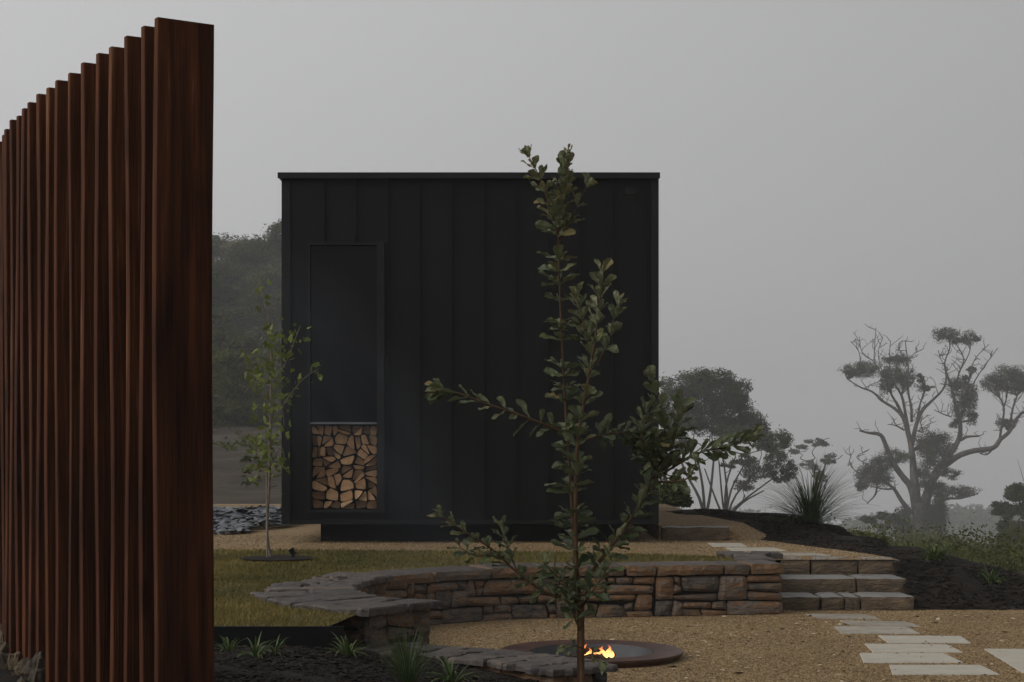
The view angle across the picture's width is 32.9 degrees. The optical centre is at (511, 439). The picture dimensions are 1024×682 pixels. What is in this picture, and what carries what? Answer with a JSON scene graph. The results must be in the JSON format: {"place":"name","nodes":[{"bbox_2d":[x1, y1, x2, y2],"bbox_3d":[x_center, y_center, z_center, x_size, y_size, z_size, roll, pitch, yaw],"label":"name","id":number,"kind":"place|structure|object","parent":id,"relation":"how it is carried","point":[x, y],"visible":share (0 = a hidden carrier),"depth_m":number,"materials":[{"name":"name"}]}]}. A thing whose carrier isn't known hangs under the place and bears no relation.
{"place":"outdoors","nodes":[
{"label":"outdoors","id":0,"kind":"place"},
{"bbox_2d":[214,547,733,625],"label":"lawn","id":1,"kind":"structure","parent":0,"point":[295,618],"depth_m":14.70,"materials":[{"name":"plant"}]},
{"bbox_2d":[240,555,313,559],"bbox_3d":[-2.214,1.109,16.298,0.710,0.012,0.709,0,0,0],"label":"mulch ring","id":2,"kind":"object","parent":1,"relation":"on","point":[281,557],"visible":0.93,"depth_m":16.21,"materials":[{"name":"black soil"}]},
{"bbox_2d":[266,469,267,556],"bbox_3d":[-2.300,0.695,16.257,0.016,0.910,0.040,0,0,-22],"label":"stake","id":3,"kind":"object","parent":2,"relation":"on","point":[266,514],"visible":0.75,"depth_m":16.25,"materials":[{"name":"brown wood"}]},
{"bbox_2d":[239,279,322,556],"bbox_3d":[-2.168,-0.185,16.281,0.835,2.656,0.798,0,0,0],"label":"ginkgo sapling","id":4,"kind":"object","parent":2,"relation":"on","point":[269,423],"visible":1,"depth_m":16.29,"materials":[{"name":"green plant"}]},
{"bbox_2d":[214,626,343,649],"bbox_3d":[-5.010,1.272,10.508,7.980,0.275,0.015,0,0,0],"label":"lawn edging","id":5,"kind":"object","parent":1,"relation":"attached to","point":[316,636],"visible":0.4,"depth_m":10.50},
{"bbox_2d":[0,0,1023,524],"label":"sky","id":6,"kind":"structure","parent":0,"point":[828,169],"materials":[{"name":"grey"}]},
{"bbox_2d":[213,504,897,559],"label":"gravel terrace","id":7,"kind":"structure","parent":0,"point":[292,530],"depth_m":19.07,"materials":[{"name":"brown gravel"}]},
{"bbox_2d":[213,504,288,534],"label":"slate scree","id":8,"kind":"structure","parent":7,"relation":"on","point":[228,520],"depth_m":22.57,"materials":[{"name":"grey stone"}]},
{"bbox_2d":[278,172,659,540],"bbox_3d":[-0.475,-0.937,22.363,4.245,4.274,6.334,0,0,0],"label":"cabin","id":9,"kind":"object","parent":7,"relation":"on","point":[400,290],"visible":0.85,"depth_m":19.30,"materials":[{"name":"black metal"}]},
{"bbox_2d":[313,498,325,507],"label":"firewood log","id":10,"kind":"object","parent":9,"relation":"on","point":[318,503],"visible":0.92,"depth_m":19.47,"materials":[{"name":"brown wood"}]},
{"bbox_2d":[312,491,326,498],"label":"firewood log","id":11,"kind":"object","parent":10,"relation":"on","point":[319,494],"visible":0.92,"depth_m":19.45,"materials":[{"name":"brown wood"}]},
{"bbox_2d":[312,481,329,490],"bbox_3d":[-2.149,0.523,19.513,0.169,0.116,0.346,0,0,0],"label":"firewood log","id":12,"kind":"object","parent":11,"relation":"on","point":[316,485],"visible":0.94,"depth_m":19.35,"materials":[{"name":"brown wood"}]},
{"bbox_2d":[330,500,341,507],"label":"firewood log","id":13,"kind":"object","parent":9,"relation":"on","point":[336,504],"visible":0.91,"depth_m":19.47,"materials":[{"name":"brown wood"}]},
{"bbox_2d":[326,488,340,500],"bbox_3d":[-2.013,0.620,19.550,0.137,0.140,0.348,0,0,0],"label":"firewood log","id":14,"kind":"object","parent":13,"relation":"on","point":[334,494],"visible":0.96,"depth_m":19.39,"materials":[{"name":"brown wood"}]},
{"bbox_2d":[328,476,338,488],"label":"firewood log","id":15,"kind":"object","parent":14,"relation":"on","point":[331,482],"visible":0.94,"depth_m":19.32,"materials":[{"name":"brown wood"}]},
{"bbox_2d":[326,468,341,476],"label":"firewood log","id":16,"kind":"object","parent":15,"relation":"on","point":[331,472],"visible":0.94,"depth_m":19.37,"materials":[{"name":"brown wood"}]},
{"bbox_2d":[329,461,342,467],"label":"firewood log","id":17,"kind":"object","parent":16,"relation":"on","point":[337,464],"visible":0.91,"depth_m":19.43,"materials":[{"name":"brown wood"}]},
{"bbox_2d":[333,451,343,458],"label":"firewood log","id":18,"kind":"object","parent":17,"relation":"on","point":[338,455],"visible":0.94,"depth_m":19.44,"materials":[{"name":"brown wood"}]},
{"bbox_2d":[334,444,346,453],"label":"firewood log","id":19,"kind":"object","parent":18,"relation":"on","point":[339,448],"visible":0.94,"depth_m":19.40,"materials":[{"name":"brown wood"}]},
{"bbox_2d":[335,433,349,443],"bbox_3d":[-1.913,-0.005,19.580,0.143,0.122,0.364,0,0,0],"label":"firewood log","id":20,"kind":"object","parent":19,"relation":"on","point":[341,438],"visible":0.96,"depth_m":19.43,"materials":[{"name":"brown wood"}]},
{"bbox_2d":[334,473,344,485],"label":"firewood log","id":21,"kind":"object","parent":14,"relation":"on","point":[339,478],"visible":0.94,"depth_m":19.35,"materials":[{"name":"brown wood"}]},
{"bbox_2d":[341,465,353,473],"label":"firewood log","id":22,"kind":"object","parent":21,"relation":"on","point":[346,468],"visible":0.96,"depth_m":19.47,"materials":[{"name":"brown wood"}]},
{"bbox_2d":[341,455,356,464],"bbox_3d":[-1.839,0.234,19.512,0.157,0.101,0.346,0,0,0],"label":"firewood log","id":23,"kind":"object","parent":22,"relation":"on","point":[348,460],"visible":0.97,"depth_m":19.35,"materials":[{"name":"brown wood"}]},
{"bbox_2d":[343,446,357,455],"bbox_3d":[-1.823,0.136,19.599,0.146,0.106,0.352,0,0,0],"label":"firewood log","id":24,"kind":"object","parent":23,"relation":"on","point":[349,451],"visible":0.94,"depth_m":19.44,"materials":[{"name":"brown wood"}]},
{"bbox_2d":[347,435,356,449],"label":"firewood log","id":25,"kind":"object","parent":24,"relation":"on","point":[351,442],"visible":0.95,"depth_m":19.39,"materials":[{"name":"brown wood"}]},
{"bbox_2d":[307,242,384,512],"bbox_3d":[-1.844,-0.685,19.420,0.855,3.007,0.360,0,0,0],"label":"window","id":26,"kind":"structure","parent":9,"relation":"in","point":[346,284],"depth_m":19.33,"materials":[{"name":"glass"}]},
{"bbox_2d":[341,502,355,508],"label":"firewood log","id":27,"kind":"object","parent":9,"relation":"on","point":[351,506],"visible":0.89,"depth_m":19.41,"materials":[{"name":"brown wood"}]},
{"bbox_2d":[341,498,355,506],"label":"firewood log","id":28,"kind":"object","parent":27,"relation":"on","point":[345,503],"visible":0.95,"depth_m":19.34,"materials":[{"name":"brown wood"}]},
{"bbox_2d":[340,490,354,501],"bbox_3d":[-1.845,0.635,19.478,0.148,0.126,0.368,0,0,0],"label":"firewood log","id":29,"kind":"object","parent":28,"relation":"on","point":[348,495],"visible":0.95,"depth_m":19.32,"materials":[{"name":"brown wood"}]},
{"bbox_2d":[341,479,355,490],"bbox_3d":[-1.839,0.516,19.491,0.148,0.125,0.361,0,0,0],"label":"firewood log","id":30,"kind":"object","parent":29,"relation":"on","point":[347,484],"visible":0.96,"depth_m":19.34,"materials":[{"name":"brown wood"}]},
{"bbox_2d":[356,500,368,507],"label":"firewood log","id":31,"kind":"object","parent":9,"relation":"on","point":[360,504],"visible":0.91,"depth_m":19.45,"materials":[{"name":"brown wood"}]},
{"bbox_2d":[355,489,364,498],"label":"firewood log","id":32,"kind":"object","parent":31,"relation":"on","point":[358,493],"visible":0.98,"depth_m":19.32,"materials":[{"name":"brown wood"}]},
{"bbox_2d":[355,478,367,488],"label":"firewood log","id":33,"kind":"object","parent":32,"relation":"on","point":[362,484],"visible":0.96,"depth_m":19.35,"materials":[{"name":"brown wood"}]},
{"bbox_2d":[661,525,729,540],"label":"stone block","id":34,"kind":"structure","parent":7,"relation":"on","point":[699,533],"depth_m":19.80,"materials":[{"name":"grey stone"}]},
{"bbox_2d":[708,543,746,546],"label":"paver","id":35,"kind":"object","parent":7,"relation":"on","point":[727,544],"visible":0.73,"depth_m":18.88,"materials":[{"name":"stone"}]},
{"bbox_2d":[726,547,784,550],"bbox_3d":[2.551,1.171,18.174,0.562,0.039,0.521,0,0,0],"label":"paver","id":36,"kind":"object","parent":7,"relation":"on","point":[753,549],"visible":0.59,"depth_m":18.08,"materials":[{"name":"stone"}]},
{"bbox_2d":[782,553,831,555],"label":"paver","id":37,"kind":"object","parent":7,"relation":"on","point":[804,554],"visible":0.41,"depth_m":17.30,"materials":[{"name":"stone"}]},
{"bbox_2d":[212,418,1023,594],"bbox_3d":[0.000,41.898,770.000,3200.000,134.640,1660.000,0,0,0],"label":"ground","id":38,"kind":"structure","parent":0,"point":[228,487],"depth_m":40.83,"materials":[{"name":"green plant"}]},
{"bbox_2d":[212,235,226,259],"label":"gum tree","id":39,"kind":"object","parent":38,"relation":"on","point":[215,252],"visible":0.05,"depth_m":192.92,"materials":[{"name":"green plant"}]},
{"bbox_2d":[212,232,237,267],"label":"gum tree","id":40,"kind":"object","parent":38,"relation":"on","point":[224,241],"visible":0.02,"depth_m":213.42,"materials":[{"name":"green plant"}]},
{"bbox_2d":[212,344,237,414],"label":"gum tree","id":41,"kind":"object","parent":38,"relation":"on","point":[214,398],"visible":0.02,"depth_m":105.14,"materials":[{"name":"green plant"}]},
{"bbox_2d":[212,245,249,373],"bbox_3d":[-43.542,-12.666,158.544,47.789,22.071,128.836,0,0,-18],"label":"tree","id":42,"kind":"object","parent":38,"relation":"on","point":[220,316],"depth_m":123.75,"materials":[{"name":"green plant"}]},
{"bbox_2d":[212,259,253,347],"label":"gum tree","id":43,"kind":"object","parent":38,"relation":"on","point":[222,291],"visible":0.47,"depth_m":159.13,"materials":[{"name":"green plant"}]},
{"bbox_2d":[212,326,254,369],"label":"gum tree","id":44,"kind":"object","parent":38,"relation":"on","point":[220,335],"visible":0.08,"depth_m":114.48,"materials":[{"name":"green plant"}]},
{"bbox_2d":[212,346,275,428],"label":"gum tree","id":45,"kind":"object","parent":38,"relation":"on","point":[233,412],"visible":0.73,"depth_m":94.58,"materials":[{"name":"green plant"}]},
{"bbox_2d":[212,239,281,334],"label":"gum tree","id":46,"kind":"object","parent":38,"relation":"on","point":[239,254],"visible":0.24,"depth_m":168.56,"materials":[{"name":"green plant"}]},
{"bbox_2d":[213,413,281,486],"bbox_3d":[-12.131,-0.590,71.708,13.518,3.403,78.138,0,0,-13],"label":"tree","id":47,"kind":"object","parent":38,"relation":"on","point":[244,458],"visible":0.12,"depth_m":48.58,"materials":[{"name":"green plant"}]},
{"bbox_2d":[224,331,276,401],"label":"gum tree","id":48,"kind":"object","parent":38,"relation":"on","point":[235,343],"visible":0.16,"depth_m":109.29,"materials":[{"name":"green plant"}]},
{"bbox_2d":[220,234,281,326],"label":"gum tree","id":49,"kind":"object","parent":38,"relation":"on","point":[230,243],"depth_m":208.93,"materials":[{"name":"green plant"}]},
{"bbox_2d":[224,271,281,345],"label":"gum tree","id":50,"kind":"object","parent":38,"relation":"on","point":[254,322],"visible":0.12,"depth_m":159.25,"materials":[{"name":"green plant"}]},
{"bbox_2d":[226,264,281,361],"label":"gum tree","id":51,"kind":"object","parent":38,"relation":"on","point":[254,302],"visible":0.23,"depth_m":149.52,"materials":[{"name":"green plant"}]},
{"bbox_2d":[228,234,281,324],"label":"gum tree","id":52,"kind":"object","parent":38,"relation":"on","point":[256,238],"visible":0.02,"depth_m":198.79,"materials":[{"name":"green plant"}]},
{"bbox_2d":[238,348,279,413],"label":"gum tree","id":53,"kind":"object","parent":38,"relation":"on","point":[255,356],"visible":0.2,"depth_m":104.57,"materials":[{"name":"green plant"}]},
{"bbox_2d":[242,219,281,288],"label":"gum tree","id":54,"kind":"object","parent":38,"relation":"on","point":[272,243],"visible":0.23,"depth_m":165.25,"materials":[{"name":"green plant"}]},
{"bbox_2d":[251,337,281,422],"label":"gum tree","id":55,"kind":"object","parent":38,"relation":"on","point":[278,366],"visible":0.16,"depth_m":99.28,"materials":[{"name":"green plant"}]},
{"bbox_2d":[659,476,693,508],"bbox_3d":[3.150,1.129,33.828,0.893,0.873,1.219,0,0,0],"label":"shrub","id":56,"kind":"object","parent":38,"relation":"on","point":[679,498],"visible":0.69,"depth_m":33.44,"materials":[{"name":"green plant"}]},
{"bbox_2d":[659,366,793,508],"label":"gum tree","id":57,"kind":"object","parent":38,"relation":"on","point":[716,405],"visible":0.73,"depth_m":149.91,"materials":[{"name":"green plant"}]},
{"bbox_2d":[704,428,799,510],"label":"gum tree","id":58,"kind":"object","parent":38,"relation":"on","point":[749,461],"visible":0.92,"depth_m":139.60,"materials":[{"name":"green plant"}]},
{"bbox_2d":[788,437,842,498],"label":"gum tree","id":59,"kind":"object","parent":38,"relation":"on","point":[810,464],"visible":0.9,"depth_m":274.46,"materials":[{"name":"green plant"}]},
{"bbox_2d":[848,528,894,544],"bbox_3d":[6.739,2.059,33.891,1.191,0.618,1.338,0,0,42],"label":"shrub","id":60,"kind":"object","parent":38,"relation":"on","point":[858,532],"visible":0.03,"depth_m":33.83,"materials":[{"name":"green plant"}]},
{"bbox_2d":[731,502,1023,548],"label":"woodland","id":61,"kind":"object","parent":38,"relation":"on","point":[981,515],"visible":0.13,"depth_m":599.20,"materials":[{"name":"green plant"}]},
{"bbox_2d":[859,511,910,537],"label":"gum tree","id":62,"kind":"object","parent":38,"relation":"on","point":[898,521],"visible":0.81,"depth_m":195.01,"materials":[{"name":"green plant"}]},
{"bbox_2d":[820,509,1023,572],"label":"undergrowth","id":63,"kind":"object","parent":38,"relation":"on","point":[1013,555],"visible":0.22,"depth_m":35.92,"materials":[{"name":"green plant"}]},
{"bbox_2d":[837,323,1023,540],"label":"gum tree","id":64,"kind":"object","parent":38,"relation":"on","point":[921,512],"visible":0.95,"depth_m":224.65,"materials":[{"name":"green plant"}]},
{"bbox_2d":[905,529,961,543],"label":"shrub","id":65,"kind":"object","parent":38,"relation":"on","point":[932,535],"visible":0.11,"depth_m":173.75,"materials":[{"name":"green plant"}]},
{"bbox_2d":[971,557,1019,571],"bbox_3d":[9.883,2.795,36.160,1.538,0.702,0.975,0,0,0],"label":"shrub","id":66,"kind":"object","parent":38,"relation":"on","point":[972,560],"depth_m":35.93,"materials":[{"name":"green plant"}]},
{"bbox_2d":[989,459,1023,533],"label":"gum tree","id":67,"kind":"object","parent":38,"relation":"on","point":[1013,492],"visible":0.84,"depth_m":138.09,"materials":[{"name":"green plant"}]},
{"bbox_2d":[991,522,1023,549],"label":"shrub","id":68,"kind":"object","parent":38,"relation":"on","point":[1009,531],"visible":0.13,"depth_m":100.22,"materials":[{"name":"green plant"}]},
{"bbox_2d":[213,534,1023,681],"bbox_3d":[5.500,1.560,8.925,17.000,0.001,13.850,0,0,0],"label":"gravel patio","id":69,"kind":"structure","parent":0,"point":[684,657],"depth_m":13.55,"materials":[{"name":"beige gravel"}]},
{"bbox_2d":[0,645,532,681],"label":"mulch bed","id":70,"kind":"object","parent":69,"relation":"on","point":[6,675],"visible":0.23,"depth_m":9.65,"materials":[{"name":"brown wood"}]},
{"bbox_2d":[0,642,8,652],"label":"rock","id":71,"kind":"object","parent":70,"relation":"on","point":[4,647],"visible":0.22,"depth_m":7.32,"materials":[{"name":"grey stone"}]},
{"bbox_2d":[0,652,13,669],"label":"rock","id":72,"kind":"object","parent":70,"relation":"on","point":[3,660],"visible":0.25,"depth_m":7.17,"materials":[{"name":"grey stone"}]},
{"bbox_2d":[7,651,21,675],"bbox_3d":[-2.015,0.916,7.040,0.056,0.108,0.070,0,0,0],"label":"rock","id":73,"kind":"object","parent":70,"relation":"on","point":[14,659],"visible":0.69,"depth_m":7.01,"materials":[{"name":"grey stone"}]},
{"bbox_2d":[17,676,24,681],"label":"rock","id":74,"kind":"object","parent":70,"relation":"on","point":[21,679],"visible":0.24,"depth_m":6.74,"materials":[{"name":"grey stone"}]},
{"bbox_2d":[14,658,29,675],"bbox_3d":[-1.901,0.885,6.755,0.068,0.041,0.096,16,40,-3],"label":"rock","id":75,"kind":"object","parent":74,"relation":"on","point":[20,668],"visible":0.61,"depth_m":6.73,"materials":[{"name":"grey stone"}]},
{"bbox_2d":[24,651,45,681],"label":"rock","id":76,"kind":"object","parent":70,"relation":"on","point":[35,670],"visible":0.87,"depth_m":6.67,"materials":[{"name":"grey stone"}]},
{"bbox_2d":[0,17,213,681],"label":"timber fence","id":77,"kind":"object","parent":70,"relation":"on","point":[106,443],"visible":0.98,"depth_m":5.91,"materials":[{"name":"brown wood"}]},
{"bbox_2d":[214,635,245,651],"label":"strappy plant","id":78,"kind":"object","parent":70,"relation":"on","point":[227,646],"visible":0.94,"depth_m":10.18,"materials":[{"name":"green plant"}]},
{"bbox_2d":[231,631,281,659],"bbox_3d":[-1.454,1.190,9.887,0.294,0.171,0.301,0,0,43],"label":"strappy plant","id":79,"kind":"object","parent":70,"relation":"on","point":[255,651],"visible":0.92,"depth_m":9.90,"materials":[{"name":"green plant"}]},
{"bbox_2d":[264,635,291,657],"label":"strappy plant","id":80,"kind":"object","parent":70,"relation":"on","point":[277,647],"visible":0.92,"depth_m":9.99,"materials":[{"name":"green plant"}]},
{"bbox_2d":[320,631,371,658],"bbox_3d":[-0.980,1.215,10.236,0.324,0.150,0.326,0,0,-40],"label":"strappy plant","id":81,"kind":"object","parent":70,"relation":"on","point":[347,650],"visible":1,"depth_m":10.23,"materials":[{"name":"green plant"}]},
{"bbox_2d":[366,621,457,681],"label":"grass tuft","id":82,"kind":"object","parent":70,"relation":"on","point":[411,674],"visible":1,"depth_m":9.58,"materials":[{"name":"green plant"}]},
{"bbox_2d":[422,657,479,681],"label":"strappy plant","id":83,"kind":"object","parent":70,"relation":"on","point":[450,671],"visible":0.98,"depth_m":9.90,"materials":[{"name":"green plant"}]},
{"bbox_2d":[577,599,583,681],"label":"stake","id":84,"kind":"object","parent":70,"relation":"on","point":[578,670],"visible":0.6,"depth_m":6.02,"materials":[{"name":"brown wood"}]},
{"bbox_2d":[425,143,766,681],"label":"sapling","id":85,"kind":"object","parent":70,"relation":"on","point":[660,457],"visible":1,"depth_m":5.98,"materials":[{"name":"green plant"}]},
{"bbox_2d":[352,642,617,681],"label":"stone wall","id":86,"kind":"structure","parent":69,"relation":"on","point":[540,667],"depth_m":10.60,"materials":[{"name":"grey stone"}]},
{"bbox_2d":[250,551,783,646],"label":"stone wall","id":87,"kind":"structure","parent":69,"relation":"on","point":[741,583],"depth_m":14.96,"materials":[{"name":"stone"}]},
{"bbox_2d":[501,640,682,667],"bbox_3d":[0.568,1.615,12.400,1.304,0.210,1.304,0,0,0],"label":"fire pit","id":88,"kind":"object","parent":69,"relation":"in","point":[631,654],"visible":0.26,"depth_m":12.64,"materials":[{"name":"metal"}]},
{"bbox_2d":[584,651,615,658],"bbox_3d":[0.622,1.562,12.392,0.280,0.070,0.064,0,0,-42],"label":"burning log","id":89,"kind":"object","parent":88,"relation":"in","point":[590,656],"visible":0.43,"depth_m":12.34,"materials":[{"name":"brown wood"}]},
{"bbox_2d":[585,650,613,657],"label":"flames","id":90,"kind":"object","parent":89,"relation":"on","point":[607,654],"visible":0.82,"depth_m":12.38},
{"bbox_2d":[805,614,880,619],"bbox_3d":[2.895,1.571,15.189,0.582,0.039,0.438,0,0,0],"label":"paver","id":91,"kind":"object","parent":69,"relation":"on","point":[842,616],"visible":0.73,"depth_m":15.16,"materials":[{"name":"stone"}]},
{"bbox_2d":[775,556,913,610],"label":"stone steps","id":92,"kind":"structure","parent":69,"relation":"on","point":[833,585],"depth_m":16.21,"materials":[{"name":"grey stone"}]},
{"bbox_2d":[834,626,919,633],"bbox_3d":[2.952,1.571,14.122,0.635,0.039,0.536,0,0,0],"label":"paver","id":93,"kind":"object","parent":69,"relation":"on","point":[868,629],"visible":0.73,"depth_m":14.05,"materials":[{"name":"stone"}]},
{"bbox_2d":[839,620,920,626],"bbox_3d":[3.100,1.571,14.611,0.674,0.039,0.389,0,0,11],"label":"paver","id":94,"kind":"object","parent":69,"relation":"on","point":[875,623],"visible":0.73,"depth_m":14.58,"materials":[{"name":"stone"}]},
{"bbox_2d":[859,653,962,662],"bbox_3d":[2.794,1.571,12.320,0.695,0.039,0.528,0,0,0],"label":"paver","id":95,"kind":"object","parent":69,"relation":"on","point":[903,658],"visible":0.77,"depth_m":12.26,"materials":[{"name":"stone"}]},
{"bbox_2d":[864,643,961,652],"bbox_3d":[2.963,1.571,12.898,0.660,0.039,0.526,0,0,0],"label":"paver","id":96,"kind":"object","parent":69,"relation":"on","point":[912,648],"visible":0.73,"depth_m":12.84,"materials":[{"name":"stone"}]},
{"bbox_2d":[878,635,970,643],"bbox_3d":[3.207,1.571,13.460,0.672,0.039,0.487,0,0,0],"label":"paver","id":97,"kind":"object","parent":69,"relation":"on","point":[897,639],"visible":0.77,"depth_m":13.42,"materials":[{"name":"stone"}]},
{"bbox_2d":[889,665,999,674],"bbox_3d":[2.870,1.571,11.682,0.710,0.039,0.475,0,0,0],"label":"paver","id":98,"kind":"object","parent":69,"relation":"on","point":[940,669],"visible":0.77,"depth_m":11.62,"materials":[{"name":"stone"}]},
{"bbox_2d":[984,649,1023,672],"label":"paver","id":99,"kind":"object","parent":69,"relation":"on","point":[1015,658],"visible":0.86,"depth_m":12.37,"materials":[{"name":"stone"}]},
{"bbox_2d":[633,504,765,539],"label":"gravel path","id":100,"kind":"structure","parent":0,"point":[738,530],"depth_m":20.68,"materials":[{"name":"gravel"}]},
{"bbox_2d":[665,509,1023,609],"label":"mulch bank","id":101,"kind":"structure","parent":0,"point":[976,587],"depth_m":16.46,"materials":[{"name":"black soil"}]},
{"bbox_2d":[214,508,1023,681],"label":"bark chips","id":102,"kind":"object","parent":101,"relation":"on","point":[817,534],"visible":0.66,"depth_m":15.84,"materials":[{"name":"brown wood"}]},
{"bbox_2d":[737,452,884,530],"bbox_3d":[3.785,0.598,22.010,1.983,1.178,2.124,0,0,0],"label":"spiky grass plant","id":103,"kind":"object","parent":101,"relation":"on","point":[811,505],"visible":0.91,"depth_m":21.89,"materials":[{"name":"green plant"}]},
{"bbox_2d":[915,542,949,561],"bbox_3d":[4.130,1.119,16.910,0.380,0.253,0.424,0,0,27],"label":"groundcover plant","id":104,"kind":"object","parent":101,"relation":"on","point":[933,554],"visible":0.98,"depth_m":16.85,"materials":[{"name":"green plant"}]},
{"bbox_2d":[977,565,1010,584],"bbox_3d":[4.677,1.336,16.898,0.373,0.243,0.398,0,0,31],"label":"groundcover plant","id":105,"kind":"object","parent":101,"relation":"on","point":[992,577],"visible":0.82,"depth_m":16.87,"materials":[{"name":"green plant"}]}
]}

